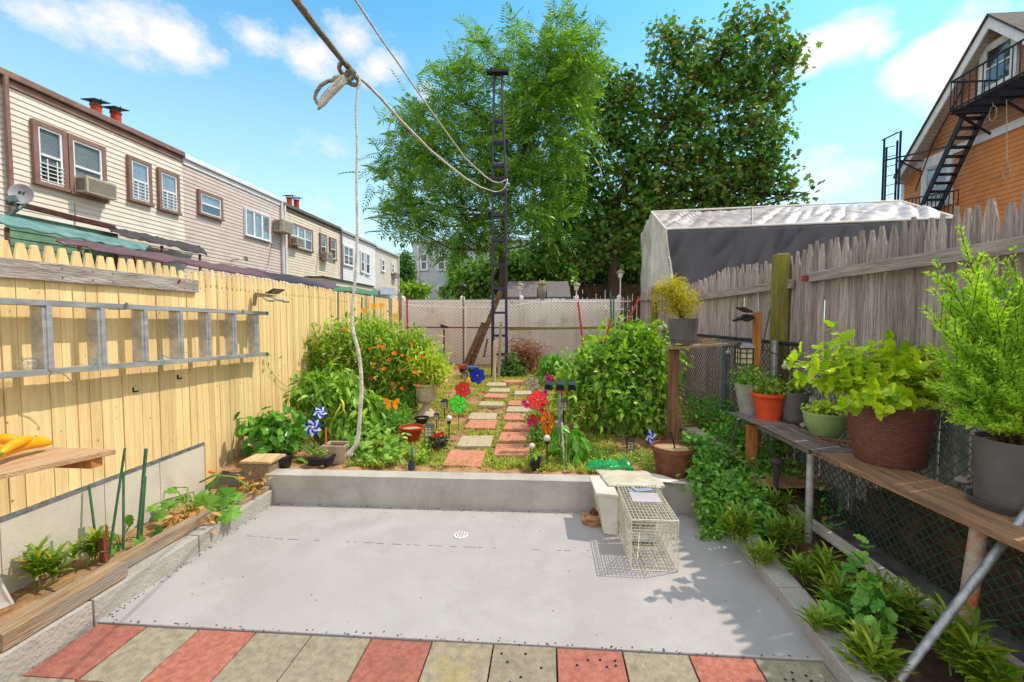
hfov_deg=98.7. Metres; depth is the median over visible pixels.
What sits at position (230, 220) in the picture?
row house
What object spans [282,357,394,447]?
pepper bush
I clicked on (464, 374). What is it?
solar lantern
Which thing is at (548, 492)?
retaining wall
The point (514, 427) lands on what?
stepping stone
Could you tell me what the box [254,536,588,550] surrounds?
patio crack
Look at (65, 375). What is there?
cord
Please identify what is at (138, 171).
window
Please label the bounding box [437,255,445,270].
window
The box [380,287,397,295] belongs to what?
awning
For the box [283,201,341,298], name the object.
row house
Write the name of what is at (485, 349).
garden stake
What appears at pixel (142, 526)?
garden stake
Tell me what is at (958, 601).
pipe
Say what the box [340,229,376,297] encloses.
row house
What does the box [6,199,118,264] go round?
shed wall
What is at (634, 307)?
garden stake
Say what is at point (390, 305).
garden stake
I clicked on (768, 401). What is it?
potted plant
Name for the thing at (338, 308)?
garden stake
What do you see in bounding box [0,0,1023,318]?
sky
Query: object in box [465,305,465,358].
garden stake
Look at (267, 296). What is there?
solar lamp
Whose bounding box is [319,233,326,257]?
window
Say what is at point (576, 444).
pepper plant
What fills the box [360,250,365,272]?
window
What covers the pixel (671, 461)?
flower pot
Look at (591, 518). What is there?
wood weight
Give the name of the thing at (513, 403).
stepping stone
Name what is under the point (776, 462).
path light
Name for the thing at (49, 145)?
window
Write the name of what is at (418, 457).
ground herbs
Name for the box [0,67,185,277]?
row house
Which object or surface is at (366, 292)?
awning
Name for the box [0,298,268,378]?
ladder
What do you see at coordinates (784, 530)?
lily clump
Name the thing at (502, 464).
weeds
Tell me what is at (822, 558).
lily clump
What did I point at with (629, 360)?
tomato bush
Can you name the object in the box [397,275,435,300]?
shrub
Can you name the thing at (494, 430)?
leaf litter
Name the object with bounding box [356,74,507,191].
clothes line
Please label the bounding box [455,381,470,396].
pinwheel
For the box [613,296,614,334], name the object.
garden stake
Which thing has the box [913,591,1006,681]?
lily clump
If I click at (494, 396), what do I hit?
stepping stone
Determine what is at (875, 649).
lily clump
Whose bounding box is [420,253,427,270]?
window
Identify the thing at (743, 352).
solar lantern
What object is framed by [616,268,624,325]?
post lamp
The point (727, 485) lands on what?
mint bush
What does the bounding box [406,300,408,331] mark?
garden stake
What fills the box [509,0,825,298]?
maple tree
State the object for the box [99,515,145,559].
bean seedling
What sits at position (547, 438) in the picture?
solar lantern
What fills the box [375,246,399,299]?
row house
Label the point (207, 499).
squash plant
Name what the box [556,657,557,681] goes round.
paver bed
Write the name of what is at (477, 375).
pinwheel
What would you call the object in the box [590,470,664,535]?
storage bin
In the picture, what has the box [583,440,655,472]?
marigold weeds
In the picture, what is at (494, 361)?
garden stake
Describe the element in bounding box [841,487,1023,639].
board stack
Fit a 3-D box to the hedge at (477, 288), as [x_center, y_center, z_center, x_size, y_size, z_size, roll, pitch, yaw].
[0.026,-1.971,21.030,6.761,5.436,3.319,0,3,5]
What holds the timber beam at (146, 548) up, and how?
on the kerb at (27, 654)
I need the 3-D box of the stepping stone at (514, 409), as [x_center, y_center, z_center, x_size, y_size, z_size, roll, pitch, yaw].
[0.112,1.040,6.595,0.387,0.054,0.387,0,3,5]
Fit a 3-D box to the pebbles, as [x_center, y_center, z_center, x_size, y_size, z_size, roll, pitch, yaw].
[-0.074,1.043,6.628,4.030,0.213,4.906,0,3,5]
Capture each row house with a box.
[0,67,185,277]
[182,154,292,294]
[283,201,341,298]
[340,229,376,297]
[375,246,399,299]
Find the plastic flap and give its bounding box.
[650,473,687,483]
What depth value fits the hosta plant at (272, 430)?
4.60 m
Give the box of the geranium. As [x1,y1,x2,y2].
[347,421,410,466]
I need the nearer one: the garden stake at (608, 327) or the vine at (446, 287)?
the garden stake at (608, 327)
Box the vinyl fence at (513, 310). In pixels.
[402,295,620,364]
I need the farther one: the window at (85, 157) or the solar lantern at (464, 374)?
the window at (85, 157)
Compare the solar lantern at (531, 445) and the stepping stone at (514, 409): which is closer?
the solar lantern at (531, 445)
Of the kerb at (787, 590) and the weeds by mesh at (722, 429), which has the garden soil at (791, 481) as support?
the weeds by mesh at (722, 429)
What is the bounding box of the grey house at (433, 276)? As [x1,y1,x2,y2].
[411,238,533,299]
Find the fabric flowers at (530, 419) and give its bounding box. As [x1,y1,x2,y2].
[520,389,553,446]
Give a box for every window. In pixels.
[29,118,71,192]
[67,133,109,203]
[126,155,154,206]
[156,167,181,215]
[196,189,224,220]
[243,207,271,242]
[288,223,313,252]
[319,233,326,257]
[329,237,337,260]
[343,244,353,267]
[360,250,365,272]
[365,252,370,274]
[381,258,385,271]
[391,263,394,273]
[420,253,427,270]
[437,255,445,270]
[437,285,446,298]
[920,153,954,206]
[977,35,1019,96]
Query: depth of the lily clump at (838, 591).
2.49 m
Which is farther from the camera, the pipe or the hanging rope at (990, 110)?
the hanging rope at (990, 110)
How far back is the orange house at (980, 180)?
14.15 m
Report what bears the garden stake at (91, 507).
on the bed soil at (30, 594)
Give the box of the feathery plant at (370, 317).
[356,307,390,340]
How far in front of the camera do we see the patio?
2.81 m
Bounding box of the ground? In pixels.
[205,330,941,489]
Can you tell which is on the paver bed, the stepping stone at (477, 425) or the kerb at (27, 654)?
the kerb at (27, 654)
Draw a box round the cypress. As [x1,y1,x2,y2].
[395,248,422,295]
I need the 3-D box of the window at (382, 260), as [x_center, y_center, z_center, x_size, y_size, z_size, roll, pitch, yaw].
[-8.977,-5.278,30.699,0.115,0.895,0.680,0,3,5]
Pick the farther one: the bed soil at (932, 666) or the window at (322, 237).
the window at (322, 237)
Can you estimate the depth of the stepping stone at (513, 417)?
6.08 m
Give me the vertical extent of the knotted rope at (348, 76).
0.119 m
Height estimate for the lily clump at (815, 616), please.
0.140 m
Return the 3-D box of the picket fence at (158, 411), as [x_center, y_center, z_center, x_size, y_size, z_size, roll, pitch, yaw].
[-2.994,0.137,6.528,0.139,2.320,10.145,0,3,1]
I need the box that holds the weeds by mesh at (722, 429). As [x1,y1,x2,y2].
[681,389,846,536]
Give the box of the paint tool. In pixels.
[702,342,751,343]
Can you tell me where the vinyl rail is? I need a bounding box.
[787,504,1023,678]
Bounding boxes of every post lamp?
[459,282,466,362]
[516,281,523,346]
[573,281,579,355]
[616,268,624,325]
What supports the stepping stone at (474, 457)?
on the garden soil at (791, 481)
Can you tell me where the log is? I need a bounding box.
[680,427,741,459]
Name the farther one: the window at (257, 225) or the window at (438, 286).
the window at (438, 286)
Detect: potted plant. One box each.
[648,273,703,342]
[725,363,778,414]
[750,372,789,420]
[777,377,809,424]
[784,319,951,469]
[801,394,847,438]
[918,224,1023,516]
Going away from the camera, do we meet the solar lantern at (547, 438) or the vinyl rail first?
the vinyl rail
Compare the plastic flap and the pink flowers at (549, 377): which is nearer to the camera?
the plastic flap
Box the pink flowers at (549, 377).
[539,374,560,388]
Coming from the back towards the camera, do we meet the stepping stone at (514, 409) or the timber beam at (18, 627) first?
the stepping stone at (514, 409)
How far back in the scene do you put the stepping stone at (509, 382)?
8.86 m
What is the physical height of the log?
0.219 m
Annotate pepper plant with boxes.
[533,350,571,382]
[548,414,600,465]
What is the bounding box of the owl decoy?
[537,279,546,299]
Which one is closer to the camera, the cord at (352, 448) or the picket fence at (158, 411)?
the cord at (352, 448)
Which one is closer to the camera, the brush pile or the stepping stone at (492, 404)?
the stepping stone at (492, 404)
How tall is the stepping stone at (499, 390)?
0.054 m
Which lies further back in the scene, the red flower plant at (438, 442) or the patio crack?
the red flower plant at (438, 442)
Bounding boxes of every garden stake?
[88,485,95,529]
[109,448,125,555]
[122,472,124,549]
[136,448,147,539]
[140,476,146,535]
[325,427,326,452]
[337,291,338,331]
[388,298,392,358]
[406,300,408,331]
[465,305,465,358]
[483,339,487,356]
[492,341,496,381]
[497,322,501,377]
[561,422,564,462]
[577,302,587,373]
[598,320,610,364]
[610,291,612,334]
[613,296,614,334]
[627,296,639,322]
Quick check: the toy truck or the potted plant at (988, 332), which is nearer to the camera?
the potted plant at (988, 332)
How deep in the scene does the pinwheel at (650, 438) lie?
4.93 m
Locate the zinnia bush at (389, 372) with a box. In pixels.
[302,307,452,411]
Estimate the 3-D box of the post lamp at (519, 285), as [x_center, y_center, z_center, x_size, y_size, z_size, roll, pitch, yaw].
[0.211,-0.413,11.664,0.230,2.343,0.230,0,3,5]
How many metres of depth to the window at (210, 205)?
14.96 m
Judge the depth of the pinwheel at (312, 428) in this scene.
4.56 m
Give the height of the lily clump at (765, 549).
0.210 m
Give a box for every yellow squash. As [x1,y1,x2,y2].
[0,434,17,444]
[0,436,32,455]
[0,436,52,457]
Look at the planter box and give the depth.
4.52 m
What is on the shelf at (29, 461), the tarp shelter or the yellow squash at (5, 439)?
the yellow squash at (5, 439)
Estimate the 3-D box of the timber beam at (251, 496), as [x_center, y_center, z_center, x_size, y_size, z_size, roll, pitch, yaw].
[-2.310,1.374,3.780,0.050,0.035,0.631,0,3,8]
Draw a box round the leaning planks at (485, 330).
[466,290,502,370]
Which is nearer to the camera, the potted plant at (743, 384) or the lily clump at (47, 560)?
the lily clump at (47, 560)
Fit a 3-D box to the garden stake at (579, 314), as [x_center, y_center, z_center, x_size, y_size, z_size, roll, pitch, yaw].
[1.525,-0.027,9.517,0.248,1.645,0.044,0,3,5]
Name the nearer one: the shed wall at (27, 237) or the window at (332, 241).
the shed wall at (27, 237)
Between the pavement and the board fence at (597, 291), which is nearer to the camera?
the pavement
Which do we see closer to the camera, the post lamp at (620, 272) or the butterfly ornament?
the butterfly ornament
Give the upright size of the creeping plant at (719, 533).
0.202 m
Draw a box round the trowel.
[408,447,414,469]
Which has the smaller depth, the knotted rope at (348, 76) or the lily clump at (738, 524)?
the knotted rope at (348, 76)
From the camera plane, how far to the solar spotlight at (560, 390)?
4.73 m
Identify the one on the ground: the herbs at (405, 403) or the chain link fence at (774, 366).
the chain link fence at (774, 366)
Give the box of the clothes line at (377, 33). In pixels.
[354,0,505,182]
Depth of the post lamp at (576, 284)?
11.49 m
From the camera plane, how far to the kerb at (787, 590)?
2.43 m
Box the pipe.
[890,507,1023,681]
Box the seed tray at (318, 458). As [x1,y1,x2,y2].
[305,447,335,465]
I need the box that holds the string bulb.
[781,360,787,368]
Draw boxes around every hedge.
[440,243,580,299]
[537,205,670,298]
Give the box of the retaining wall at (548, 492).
[264,469,712,514]
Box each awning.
[108,228,206,271]
[332,286,351,291]
[355,288,377,295]
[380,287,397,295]
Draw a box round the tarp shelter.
[641,200,952,303]
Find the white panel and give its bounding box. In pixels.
[0,578,13,608]
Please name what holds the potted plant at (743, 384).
on the plank shelf at (981, 523)
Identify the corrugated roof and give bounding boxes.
[0,214,149,268]
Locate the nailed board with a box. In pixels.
[0,257,198,291]
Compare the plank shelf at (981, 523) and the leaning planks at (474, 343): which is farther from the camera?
the leaning planks at (474, 343)
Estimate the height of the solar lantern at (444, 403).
0.331 m
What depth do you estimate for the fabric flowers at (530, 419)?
4.91 m
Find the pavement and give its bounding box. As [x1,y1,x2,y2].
[9,624,837,681]
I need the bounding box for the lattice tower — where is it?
[486,69,508,375]
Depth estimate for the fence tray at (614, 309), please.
10.58 m
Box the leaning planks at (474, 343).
[463,322,485,370]
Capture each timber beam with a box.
[0,561,127,651]
[106,510,211,567]
[211,485,270,518]
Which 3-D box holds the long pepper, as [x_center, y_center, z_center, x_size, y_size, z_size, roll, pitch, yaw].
[-1.917,0.748,4.922,0.130,0.210,0.032,0,3,5]
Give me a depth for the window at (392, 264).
32.64 m
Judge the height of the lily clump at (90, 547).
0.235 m
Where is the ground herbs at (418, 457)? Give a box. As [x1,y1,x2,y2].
[409,437,432,464]
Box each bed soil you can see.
[0,483,250,621]
[755,479,975,681]
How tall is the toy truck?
0.180 m
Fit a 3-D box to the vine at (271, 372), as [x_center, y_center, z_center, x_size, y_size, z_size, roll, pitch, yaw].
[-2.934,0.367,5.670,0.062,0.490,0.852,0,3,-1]
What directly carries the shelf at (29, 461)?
attached to the picket fence at (158, 411)
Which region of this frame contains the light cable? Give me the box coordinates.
[725,346,820,377]
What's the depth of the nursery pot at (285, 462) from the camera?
4.32 m
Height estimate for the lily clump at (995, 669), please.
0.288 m
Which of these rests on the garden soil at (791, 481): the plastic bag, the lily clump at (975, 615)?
the plastic bag
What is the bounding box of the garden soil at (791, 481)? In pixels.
[217,363,838,490]
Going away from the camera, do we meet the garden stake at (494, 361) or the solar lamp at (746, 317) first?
the solar lamp at (746, 317)
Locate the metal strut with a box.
[731,418,739,448]
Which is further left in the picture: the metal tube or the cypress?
the cypress
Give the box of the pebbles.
[320,386,656,473]
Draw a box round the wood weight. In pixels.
[582,508,600,526]
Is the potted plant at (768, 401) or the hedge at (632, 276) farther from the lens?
the hedge at (632, 276)
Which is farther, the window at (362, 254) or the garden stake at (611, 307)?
the window at (362, 254)
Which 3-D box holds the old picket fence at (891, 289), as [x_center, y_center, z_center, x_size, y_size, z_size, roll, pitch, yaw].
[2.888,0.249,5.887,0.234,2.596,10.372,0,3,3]
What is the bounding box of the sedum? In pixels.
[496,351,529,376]
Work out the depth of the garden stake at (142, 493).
3.13 m
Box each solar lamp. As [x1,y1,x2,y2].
[252,288,289,305]
[732,307,754,321]
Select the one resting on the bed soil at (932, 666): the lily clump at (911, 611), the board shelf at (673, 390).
the lily clump at (911, 611)
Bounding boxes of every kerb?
[0,489,272,681]
[730,528,886,681]
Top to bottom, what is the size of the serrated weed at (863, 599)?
0.635 m
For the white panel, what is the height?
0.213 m
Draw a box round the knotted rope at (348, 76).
[291,0,360,109]
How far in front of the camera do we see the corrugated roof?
8.98 m
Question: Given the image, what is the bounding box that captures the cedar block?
[240,453,285,489]
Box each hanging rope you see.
[989,102,996,121]
[1002,100,1011,179]
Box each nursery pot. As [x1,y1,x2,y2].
[276,452,293,468]
[526,447,541,469]
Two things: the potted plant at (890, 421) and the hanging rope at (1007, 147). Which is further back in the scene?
the hanging rope at (1007, 147)
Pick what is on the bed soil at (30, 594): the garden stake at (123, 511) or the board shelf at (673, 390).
the garden stake at (123, 511)
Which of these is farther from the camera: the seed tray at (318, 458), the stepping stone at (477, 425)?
the stepping stone at (477, 425)
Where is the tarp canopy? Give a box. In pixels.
[56,237,336,289]
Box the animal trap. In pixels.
[617,484,678,571]
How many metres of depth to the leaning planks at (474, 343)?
10.59 m
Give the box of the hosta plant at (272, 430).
[234,404,319,462]
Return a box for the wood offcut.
[699,338,716,342]
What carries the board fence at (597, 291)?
on the ground
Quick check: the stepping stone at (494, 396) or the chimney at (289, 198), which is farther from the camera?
the chimney at (289, 198)
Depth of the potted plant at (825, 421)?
3.55 m
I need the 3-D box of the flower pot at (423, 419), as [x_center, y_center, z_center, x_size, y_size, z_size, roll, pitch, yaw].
[-1.211,1.069,5.920,0.206,0.090,0.206,0,3,5]
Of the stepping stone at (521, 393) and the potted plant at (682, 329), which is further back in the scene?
the stepping stone at (521, 393)
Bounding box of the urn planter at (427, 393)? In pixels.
[399,345,455,419]
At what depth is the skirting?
3.08 m
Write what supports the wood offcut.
on the board shelf at (673, 390)
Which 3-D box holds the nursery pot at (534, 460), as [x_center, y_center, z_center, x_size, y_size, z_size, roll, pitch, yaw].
[0.211,1.145,4.279,0.152,0.204,0.223,0,3,5]
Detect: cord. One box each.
[48,368,75,386]
[347,74,362,456]
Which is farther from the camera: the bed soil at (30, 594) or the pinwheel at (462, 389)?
the pinwheel at (462, 389)
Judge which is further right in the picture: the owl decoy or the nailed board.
the owl decoy
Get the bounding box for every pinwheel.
[304,418,321,452]
[313,406,326,444]
[450,394,466,417]
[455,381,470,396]
[469,368,484,386]
[525,376,539,390]
[527,389,547,442]
[540,409,554,434]
[645,429,655,444]
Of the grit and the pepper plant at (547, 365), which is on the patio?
the grit
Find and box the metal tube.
[761,295,770,354]
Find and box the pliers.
[817,435,849,446]
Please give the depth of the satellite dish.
8.90 m
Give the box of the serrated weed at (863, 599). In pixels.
[819,534,917,645]
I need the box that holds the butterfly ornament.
[383,398,399,432]
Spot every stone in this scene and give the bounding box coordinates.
[443,450,485,468]
[456,436,493,449]
[464,420,497,430]
[468,412,497,421]
[478,401,503,408]
[483,393,507,400]
[486,382,506,387]
[488,388,510,393]
[493,444,529,459]
[498,432,531,443]
[501,380,524,384]
[503,413,531,422]
[503,422,532,431]
[506,406,531,412]
[508,400,528,405]
[514,391,531,396]
[953,476,972,484]
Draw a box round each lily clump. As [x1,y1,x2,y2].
[5,533,80,587]
[60,522,114,566]
[711,500,761,546]
[737,535,782,569]
[760,504,814,552]
[761,482,799,517]
[775,549,819,585]
[792,599,848,632]
[803,539,849,592]
[805,562,870,619]
[828,615,917,681]
[862,563,936,630]
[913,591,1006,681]
[934,622,1023,681]
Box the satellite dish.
[0,184,33,223]
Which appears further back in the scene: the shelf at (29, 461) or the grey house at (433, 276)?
the grey house at (433, 276)
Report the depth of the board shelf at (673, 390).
4.96 m
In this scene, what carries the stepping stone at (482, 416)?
on the garden soil at (791, 481)
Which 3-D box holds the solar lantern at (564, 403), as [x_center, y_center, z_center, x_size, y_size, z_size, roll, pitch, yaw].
[0.584,0.943,4.997,0.100,0.585,0.100,0,3,5]
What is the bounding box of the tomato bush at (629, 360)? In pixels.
[541,309,695,445]
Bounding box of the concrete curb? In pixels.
[817,520,1023,662]
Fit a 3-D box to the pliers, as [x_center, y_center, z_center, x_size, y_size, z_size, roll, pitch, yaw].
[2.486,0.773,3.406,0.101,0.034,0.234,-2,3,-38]
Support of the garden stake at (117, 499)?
on the bed soil at (30, 594)
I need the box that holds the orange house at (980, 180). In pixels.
[893,11,1023,346]
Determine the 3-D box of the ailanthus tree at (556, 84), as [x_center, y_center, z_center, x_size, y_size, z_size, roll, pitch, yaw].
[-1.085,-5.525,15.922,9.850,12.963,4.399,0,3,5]
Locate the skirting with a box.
[0,442,204,593]
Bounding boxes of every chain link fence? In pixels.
[403,298,633,366]
[662,330,1023,641]
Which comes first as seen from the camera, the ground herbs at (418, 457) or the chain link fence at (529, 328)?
the ground herbs at (418, 457)
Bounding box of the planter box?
[320,441,353,463]
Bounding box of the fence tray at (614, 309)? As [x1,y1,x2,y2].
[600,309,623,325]
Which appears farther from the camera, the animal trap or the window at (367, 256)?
the window at (367, 256)
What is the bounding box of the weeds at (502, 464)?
[346,366,635,473]
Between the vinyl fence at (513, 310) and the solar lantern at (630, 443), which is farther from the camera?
the vinyl fence at (513, 310)
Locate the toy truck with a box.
[459,364,477,372]
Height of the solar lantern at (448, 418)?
0.325 m
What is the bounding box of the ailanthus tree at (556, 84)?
[339,0,621,299]
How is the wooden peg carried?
on the bed soil at (30, 594)
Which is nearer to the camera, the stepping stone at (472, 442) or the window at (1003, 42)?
the stepping stone at (472, 442)
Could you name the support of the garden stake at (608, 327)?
in the tomato bush at (629, 360)
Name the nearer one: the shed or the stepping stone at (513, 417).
the stepping stone at (513, 417)
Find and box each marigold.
[370,303,375,319]
[378,303,383,322]
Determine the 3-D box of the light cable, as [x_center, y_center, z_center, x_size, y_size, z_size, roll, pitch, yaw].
[2.561,0.163,4.539,0.010,0.198,2.137,0,3,5]
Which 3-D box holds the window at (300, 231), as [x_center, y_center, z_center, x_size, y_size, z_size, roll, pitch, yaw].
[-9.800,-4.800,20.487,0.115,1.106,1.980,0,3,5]
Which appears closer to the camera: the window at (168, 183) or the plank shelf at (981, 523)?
the plank shelf at (981, 523)
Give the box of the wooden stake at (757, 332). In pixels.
[750,312,761,457]
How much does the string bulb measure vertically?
0.090 m
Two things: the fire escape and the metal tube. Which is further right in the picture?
the fire escape
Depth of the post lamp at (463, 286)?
11.75 m
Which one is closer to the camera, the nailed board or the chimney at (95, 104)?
the nailed board
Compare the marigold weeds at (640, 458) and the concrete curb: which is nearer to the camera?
the concrete curb
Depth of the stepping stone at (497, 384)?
8.56 m
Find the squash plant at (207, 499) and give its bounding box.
[145,471,271,537]
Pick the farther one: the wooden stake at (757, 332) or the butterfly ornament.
the butterfly ornament
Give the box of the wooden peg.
[98,525,109,563]
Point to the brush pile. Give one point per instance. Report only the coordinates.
(522, 352)
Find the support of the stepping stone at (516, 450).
on the garden soil at (791, 481)
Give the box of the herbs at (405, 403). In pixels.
[333,381,421,439]
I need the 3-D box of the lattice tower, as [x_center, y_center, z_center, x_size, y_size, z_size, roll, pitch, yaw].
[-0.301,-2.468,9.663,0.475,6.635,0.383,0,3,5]
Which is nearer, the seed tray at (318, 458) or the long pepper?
the seed tray at (318, 458)
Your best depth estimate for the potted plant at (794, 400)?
4.02 m
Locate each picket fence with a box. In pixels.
[0,239,402,516]
[639,190,1023,512]
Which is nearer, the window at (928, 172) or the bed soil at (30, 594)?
the bed soil at (30, 594)
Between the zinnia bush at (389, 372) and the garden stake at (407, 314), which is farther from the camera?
the garden stake at (407, 314)
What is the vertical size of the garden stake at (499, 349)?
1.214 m
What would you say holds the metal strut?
on the garden soil at (791, 481)
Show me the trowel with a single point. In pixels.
(411, 464)
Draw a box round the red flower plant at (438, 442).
[423,431,450,450]
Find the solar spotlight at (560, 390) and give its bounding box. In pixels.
[544,381,576,450]
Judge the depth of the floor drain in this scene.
3.47 m
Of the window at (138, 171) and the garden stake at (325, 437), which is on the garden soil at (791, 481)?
the garden stake at (325, 437)
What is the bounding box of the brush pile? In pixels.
[487,331,552,373]
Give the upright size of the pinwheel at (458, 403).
0.483 m
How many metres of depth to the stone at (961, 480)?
2.53 m
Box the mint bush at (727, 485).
[675,424,793,545]
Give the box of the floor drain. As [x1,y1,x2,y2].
[454,531,467,538]
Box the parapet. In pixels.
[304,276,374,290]
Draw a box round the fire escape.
[881,38,1023,216]
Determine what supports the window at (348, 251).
in the row house at (366, 274)
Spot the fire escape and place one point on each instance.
(1009, 92)
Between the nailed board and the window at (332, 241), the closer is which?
the nailed board
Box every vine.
[266,353,295,386]
[435,250,465,299]
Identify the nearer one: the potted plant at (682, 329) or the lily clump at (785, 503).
the lily clump at (785, 503)
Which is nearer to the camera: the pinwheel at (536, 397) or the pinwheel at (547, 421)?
the pinwheel at (547, 421)
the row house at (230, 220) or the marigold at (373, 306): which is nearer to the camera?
the marigold at (373, 306)
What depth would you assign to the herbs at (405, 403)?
5.72 m
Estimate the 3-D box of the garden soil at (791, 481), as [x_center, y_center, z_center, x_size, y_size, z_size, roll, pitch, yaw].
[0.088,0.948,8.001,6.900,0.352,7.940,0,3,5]
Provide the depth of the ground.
5.10 m
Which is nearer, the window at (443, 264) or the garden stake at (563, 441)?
the garden stake at (563, 441)
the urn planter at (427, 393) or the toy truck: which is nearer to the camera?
the urn planter at (427, 393)
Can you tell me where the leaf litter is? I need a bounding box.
[234,367,738,472]
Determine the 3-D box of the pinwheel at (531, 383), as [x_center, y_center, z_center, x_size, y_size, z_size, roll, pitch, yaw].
[0.324,0.804,6.963,0.251,0.493,0.059,0,3,5]
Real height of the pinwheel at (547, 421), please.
0.500 m
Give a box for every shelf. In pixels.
[0,445,115,478]
[665,343,728,440]
[729,412,1023,667]
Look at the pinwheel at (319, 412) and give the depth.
4.92 m
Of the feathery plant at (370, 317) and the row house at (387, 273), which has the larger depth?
the row house at (387, 273)
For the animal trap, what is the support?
on the patio
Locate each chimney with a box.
[80,98,129,122]
[282,195,302,207]
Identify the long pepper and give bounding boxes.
[335,399,345,416]
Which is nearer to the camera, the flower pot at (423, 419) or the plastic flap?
the plastic flap
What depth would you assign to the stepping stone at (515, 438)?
5.13 m
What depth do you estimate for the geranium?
4.59 m
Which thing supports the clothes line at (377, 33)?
attached to the lattice tower
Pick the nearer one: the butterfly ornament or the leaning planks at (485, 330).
the butterfly ornament
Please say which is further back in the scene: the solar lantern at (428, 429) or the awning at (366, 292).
the awning at (366, 292)
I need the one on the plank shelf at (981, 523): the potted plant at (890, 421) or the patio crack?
the potted plant at (890, 421)
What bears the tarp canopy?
on the ground
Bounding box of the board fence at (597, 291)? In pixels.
[568,284,640,356]
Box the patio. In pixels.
[98,503,822,662]
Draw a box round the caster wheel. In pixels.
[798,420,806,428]
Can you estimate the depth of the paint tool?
4.80 m
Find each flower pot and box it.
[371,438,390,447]
[399,424,423,442]
[414,415,429,424]
[651,440,694,478]
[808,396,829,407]
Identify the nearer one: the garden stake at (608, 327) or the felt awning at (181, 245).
the garden stake at (608, 327)
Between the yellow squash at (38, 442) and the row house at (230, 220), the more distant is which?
the row house at (230, 220)
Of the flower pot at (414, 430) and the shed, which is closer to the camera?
the flower pot at (414, 430)
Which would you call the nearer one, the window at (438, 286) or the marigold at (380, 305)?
the marigold at (380, 305)
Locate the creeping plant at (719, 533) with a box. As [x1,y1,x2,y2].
[695,514,727,540]
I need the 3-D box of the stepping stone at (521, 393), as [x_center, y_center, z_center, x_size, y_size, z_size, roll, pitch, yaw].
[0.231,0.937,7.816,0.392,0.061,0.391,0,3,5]
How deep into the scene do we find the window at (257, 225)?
17.39 m
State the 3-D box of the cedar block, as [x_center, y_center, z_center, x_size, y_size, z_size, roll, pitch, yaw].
[-2.393,1.262,4.241,0.300,0.285,0.255,0,3,5]
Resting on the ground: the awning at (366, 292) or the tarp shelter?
the tarp shelter
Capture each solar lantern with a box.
[423,423,433,456]
[433,412,439,431]
[440,399,448,417]
[446,415,451,437]
[462,371,467,378]
[529,443,534,452]
[544,435,550,462]
[562,398,567,433]
[625,438,634,452]
[733,342,755,364]
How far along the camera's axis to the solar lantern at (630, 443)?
4.71 m
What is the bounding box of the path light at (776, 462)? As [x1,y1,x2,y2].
[769,457,783,502]
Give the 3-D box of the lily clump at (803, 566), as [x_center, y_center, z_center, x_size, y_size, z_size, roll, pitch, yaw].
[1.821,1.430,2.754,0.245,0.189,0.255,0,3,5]
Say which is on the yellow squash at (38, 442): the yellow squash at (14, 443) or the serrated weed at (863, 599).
the yellow squash at (14, 443)
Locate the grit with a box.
[107,503,808,657]
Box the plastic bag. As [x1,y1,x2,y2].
[585,458,634,470]
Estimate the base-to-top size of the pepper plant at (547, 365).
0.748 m
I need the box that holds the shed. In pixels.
[507,281,570,353]

